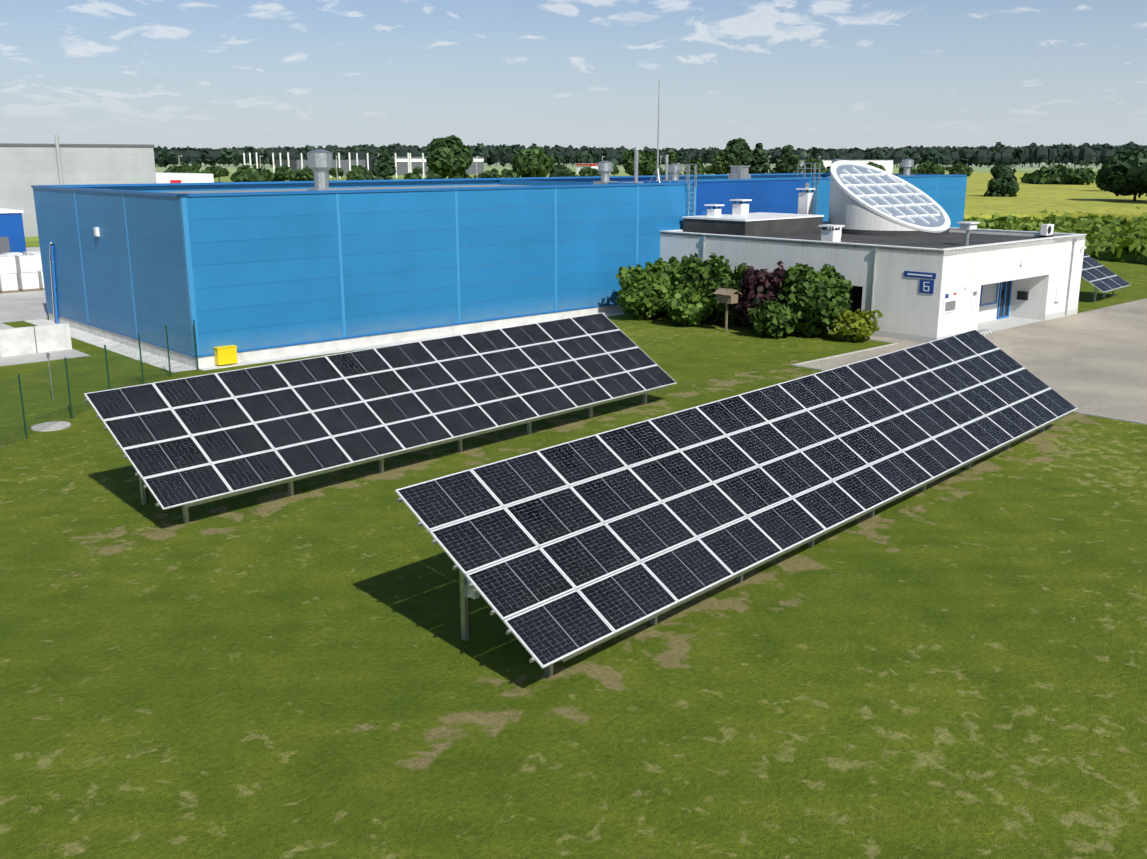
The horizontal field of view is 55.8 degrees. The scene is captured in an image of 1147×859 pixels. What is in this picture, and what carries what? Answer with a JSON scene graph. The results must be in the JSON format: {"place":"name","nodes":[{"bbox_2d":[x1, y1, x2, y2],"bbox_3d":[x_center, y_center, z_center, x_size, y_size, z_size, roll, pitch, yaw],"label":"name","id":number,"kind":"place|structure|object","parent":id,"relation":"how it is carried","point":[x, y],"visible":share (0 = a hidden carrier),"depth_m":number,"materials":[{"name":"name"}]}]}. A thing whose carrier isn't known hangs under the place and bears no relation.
{"place":"outdoors","nodes":[
{"label":"outdoors","id":0,"kind":"place"},
{"bbox_2d":[0,162,1146,858],"bbox_3d":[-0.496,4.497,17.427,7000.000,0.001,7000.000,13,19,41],"label":"ground","id":1,"kind":"structure","parent":0,"point":[952,666],"depth_m":18.62,"materials":[{"name":"green plant"}]},
{"bbox_2d":[31,353,70,431],"bbox_3d":[-18.006,-1.360,37.096,1.190,1.770,4.999,-6,16,-24],"label":"manhole cover","id":2,"kind":"object","parent":1,"relation":"on","point":[59,425],"visible":0.94,"depth_m":35.59,"materials":[{"name":"white"}]},
{"bbox_2d":[0,320,198,446],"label":"panel fence","id":3,"kind":"object","parent":1,"relation":"on","point":[107,375],"visible":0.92,"depth_m":37.98,"materials":[{"name":"green metal"}]},
{"bbox_2d":[0,247,627,371],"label":"concrete yard apron blocks","id":4,"kind":"structure","parent":1,"relation":"on","point":[33,344],"depth_m":49.48,"materials":[{"name":"white concrete"}]},
{"bbox_2d":[0,251,44,293],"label":"bags on pallets","id":5,"kind":"object","parent":4,"relation":"on","point":[21,272],"visible":0.62,"depth_m":71.41,"materials":[{"name":"white fabric"}]},
{"bbox_2d":[84,313,676,522],"bbox_3d":[-4.208,-0.789,33.051,3.616,3.235,19.660,13,19,41],"label":"solar panel array","id":6,"kind":"object","parent":1,"relation":"on","point":[213,437],"visible":0.96,"depth_m":30.66,"materials":[{"name":"black glass"}]},
{"bbox_2d":[0,135,892,254],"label":"background buildings","id":7,"kind":"structure","parent":1,"relation":"on","point":[24,168],"depth_m":123.21,"materials":[{"name":"white"}]},
{"bbox_2d":[31,173,967,367],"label":"blue hall","id":8,"kind":"structure","parent":1,"relation":"on","point":[252,271],"depth_m":52.16,"materials":[{"name":"blue metal"}]},
{"bbox_2d":[49,227,237,364],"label":"wall fixtures","id":9,"kind":"object","parent":8,"relation":"attached to","point":[225,355],"visible":0.94,"depth_m":46.31,"materials":[{"name":"yellow metal"}]},
{"bbox_2d":[307,79,915,215],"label":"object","id":10,"kind":"object","parent":8,"relation":"on","point":[320,163],"visible":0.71,"depth_m":69.69,"materials":[{"name":"metal"}]},
{"bbox_2d":[153,141,1146,167],"bbox_3d":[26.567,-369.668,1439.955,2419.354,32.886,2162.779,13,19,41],"label":"forest trees","id":11,"kind":"object","parent":1,"relation":"on","point":[1085,154],"visible":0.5,"depth_m":977.99,"materials":[{"name":"green plant"}]},
{"bbox_2d":[164,135,1146,200],"bbox_3d":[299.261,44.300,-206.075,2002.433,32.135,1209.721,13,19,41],"label":"trees","id":12,"kind":"object","parent":1,"relation":"on","point":[1125,174],"visible":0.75,"depth_m":277.37,"materials":[{"name":"green plant"}]},
{"bbox_2d":[395,329,1077,676],"bbox_3d":[6.590,0.686,27.185,3.616,3.235,25.000,13,19,41],"label":"solar panel array","id":13,"kind":"object","parent":1,"relation":"on","point":[655,490],"visible":0.98,"depth_m":22.79,"materials":[{"name":"black glass"}]},
{"bbox_2d":[615,252,882,341],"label":"bushes","id":14,"kind":"object","parent":1,"relation":"on","point":[777,302],"visible":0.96,"depth_m":54.67,"materials":[{"name":"green plant"}]},
{"bbox_2d":[660,212,1086,342],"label":"office block","id":15,"kind":"structure","parent":1,"relation":"on","point":[990,268],"depth_m":56.81,"materials":[{"name":"white paint"}]},
{"bbox_2d":[704,183,1053,245],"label":"rooftop vents","id":16,"kind":"object","parent":15,"relation":"on","point":[832,233],"visible":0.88,"depth_m":64.17,"materials":[{"name":"white metal"}]},
{"bbox_2d":[828,160,950,235],"bbox_3d":[19.190,-14.130,65.720,7.225,4.303,7.297,-13,19,-41],"label":"rooftop skylight","id":17,"kind":"object","parent":15,"relation":"on","point":[865,199],"visible":0.96,"depth_m":64.62,"materials":[{"name":"white paint"}]},
{"bbox_2d":[701,236,1085,331],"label":"fixtures","id":18,"kind":"object","parent":15,"relation":"attached to","point":[727,296],"visible":0.88,"depth_m":53.35,"materials":[{"name":"grey metal"}]},
{"bbox_2d":[710,172,1146,221],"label":"field","id":19,"kind":"structure","parent":1,"relation":"on","point":[1043,201],"depth_m":163.88,"materials":[{"name":"yellow plant"}]},
{"bbox_2d":[799,298,1146,422],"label":"court paving","id":20,"kind":"structure","parent":1,"relation":"on","point":[1093,361],"depth_m":48.49,"materials":[{"name":"grey concrete"}]},
{"bbox_2d":[792,338,1146,424],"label":"paving kerb","id":21,"kind":"structure","parent":20,"relation":"on","point":[798,365],"depth_m":46.01,"materials":[{"name":"concrete"}]},
{"bbox_2d":[979,329,994,343],"bbox_3d":[19.129,-4.318,51.033,1.800,0.703,0.710,-13,19,-41],"label":"spiral bike rack","id":22,"kind":"object","parent":20,"relation":"on","point":[987,333],"visible":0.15,"depth_m":51.17,"materials":[{"name":"metal"}]},
{"bbox_2d":[963,207,1146,263],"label":"hedge","id":23,"kind":"object","parent":1,"relation":"on","point":[1120,238],"visible":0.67,"depth_m":108.55,"materials":[{"name":"green plant"}]},
{"bbox_2d":[1081,253,1130,301],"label":"solar table","id":24,"kind":"object","parent":1,"relation":"on","point":[1101,277],"visible":0.6,"depth_m":67.85,"materials":[{"name":"blue glass"}]},
{"bbox_2d":[0,0,1146,149],"label":"sky","id":25,"kind":"structure","parent":0,"point":[214,74],"materials":[{"name":"blue"}]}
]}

